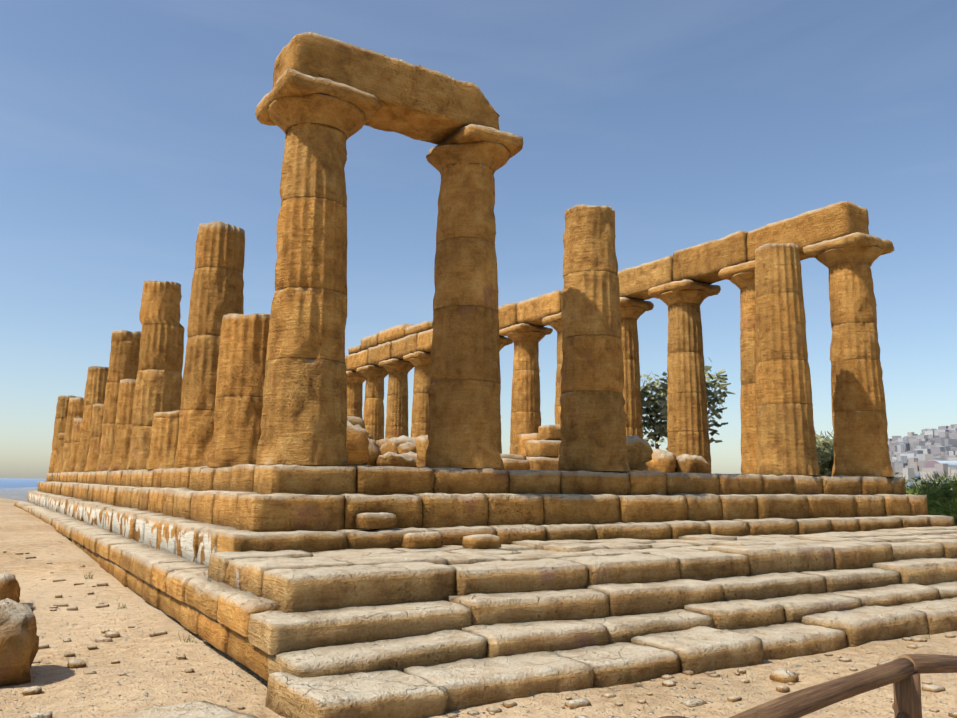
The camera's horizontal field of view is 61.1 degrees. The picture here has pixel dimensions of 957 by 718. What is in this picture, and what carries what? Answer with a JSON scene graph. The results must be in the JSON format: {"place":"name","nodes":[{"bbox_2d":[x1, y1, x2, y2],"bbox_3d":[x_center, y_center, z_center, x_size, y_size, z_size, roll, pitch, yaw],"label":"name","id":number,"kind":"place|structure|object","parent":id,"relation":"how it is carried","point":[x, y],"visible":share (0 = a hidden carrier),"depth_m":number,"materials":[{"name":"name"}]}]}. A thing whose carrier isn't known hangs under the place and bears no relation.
{"place":"outdoors","nodes":[
{"label":"outdoors","id":0,"kind":"place"},
{"bbox_2d":[0,478,45,487],"bbox_3d":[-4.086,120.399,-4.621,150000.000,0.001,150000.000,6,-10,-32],"label":"sea water","id":1,"kind":"structure","parent":0,"point":[13,482],"depth_m":17387.78,"materials":[{"name":"blue liquid"}]},
{"bbox_2d":[48,68,893,476],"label":"columns","id":2,"kind":"structure","parent":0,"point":[278,384],"depth_m":17.00,"materials":[{"name":"brown stone"}]},
{"bbox_2d":[272,32,868,370],"bbox_3d":[-6.191,-2.590,33.919,16.773,1.954,38.086,6,-10,-32],"label":"architrave","id":3,"kind":"object","parent":2,"relation":"on","point":[422,103],"visible":0.65,"depth_m":22.11,"materials":[{"name":"brown stone"}]},
{"bbox_2d":[0,460,956,717],"bbox_3d":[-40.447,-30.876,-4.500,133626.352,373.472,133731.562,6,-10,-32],"label":"ground","id":4,"kind":"structure","parent":0,"point":[217,676],"depth_m":8.73,"materials":[{"name":"beige sand"}]},
{"bbox_2d":[0,541,956,717],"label":"loose stones","id":5,"kind":"object","parent":4,"relation":"on","point":[20,646],"visible":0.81,"depth_m":8.04,"materials":[{"name":"beige stone"}]},
{"bbox_2d":[14,464,956,717],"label":"temple steps","id":6,"kind":"structure","parent":4,"relation":"on","point":[330,591],"depth_m":11.58,"materials":[{"name":"beige stone"}]},
{"bbox_2d":[346,416,709,472],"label":"temple cella ruins","id":7,"kind":"object","parent":6,"relation":"on","point":[539,450],"visible":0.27,"depth_m":19.46,"materials":[{"name":"beige stone"}]},
{"bbox_2d":[83,547,931,685],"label":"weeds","id":8,"kind":"object","parent":4,"relation":"on","point":[507,603],"visible":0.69,"depth_m":10.78,"materials":[{"name":"plant"}]},
{"bbox_2d":[640,357,735,449],"bbox_3d":[7.758,3.677,32.244,3.982,6.948,5.946,4,-9,-19],"label":"olive tree","id":9,"kind":"object","parent":4,"relation":"on","point":[659,428],"visible":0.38,"depth_m":31.96,"materials":[{"name":"green plant"}]},
{"bbox_2d":[659,654,956,717],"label":"wooden fence","id":10,"kind":"object","parent":4,"relation":"on","point":[902,672],"visible":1,"depth_m":3.42,"materials":[{"name":"brown wood"}]},
{"bbox_2d":[815,430,833,475],"bbox_3d":[12.456,4.685,29.394,3.598,4.928,3.893,6,-10,-32],"label":"olive tree","id":11,"kind":"object","parent":4,"relation":"on","point":[825,454],"visible":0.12,"depth_m":28.26,"materials":[{"name":"green plant"}]},
{"bbox_2d":[894,470,956,525],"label":"bushes","id":12,"kind":"object","parent":4,"relation":"on","point":[938,503],"visible":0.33,"depth_m":24.30,"materials":[{"name":"green plant"}]},
{"bbox_2d":[907,460,947,488],"bbox_3d":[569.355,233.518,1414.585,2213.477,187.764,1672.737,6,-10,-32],"label":"trees","id":13,"kind":"object","parent":4,"relation":"on","point":[917,475],"depth_m":2083.12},
{"bbox_2d":[0,0,956,478],"label":"sky","id":14,"kind":"structure","parent":0,"point":[127,127],"materials":[{"name":"blue"}]},
{"bbox_2d":[888,424,956,479],"bbox_3d":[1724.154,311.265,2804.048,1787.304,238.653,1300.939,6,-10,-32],"label":"city buildings","id":15,"kind":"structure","parent":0,"point":[936,449],"depth_m":2328.68,"materials":[{"name":"grey concrete"}]}
]}

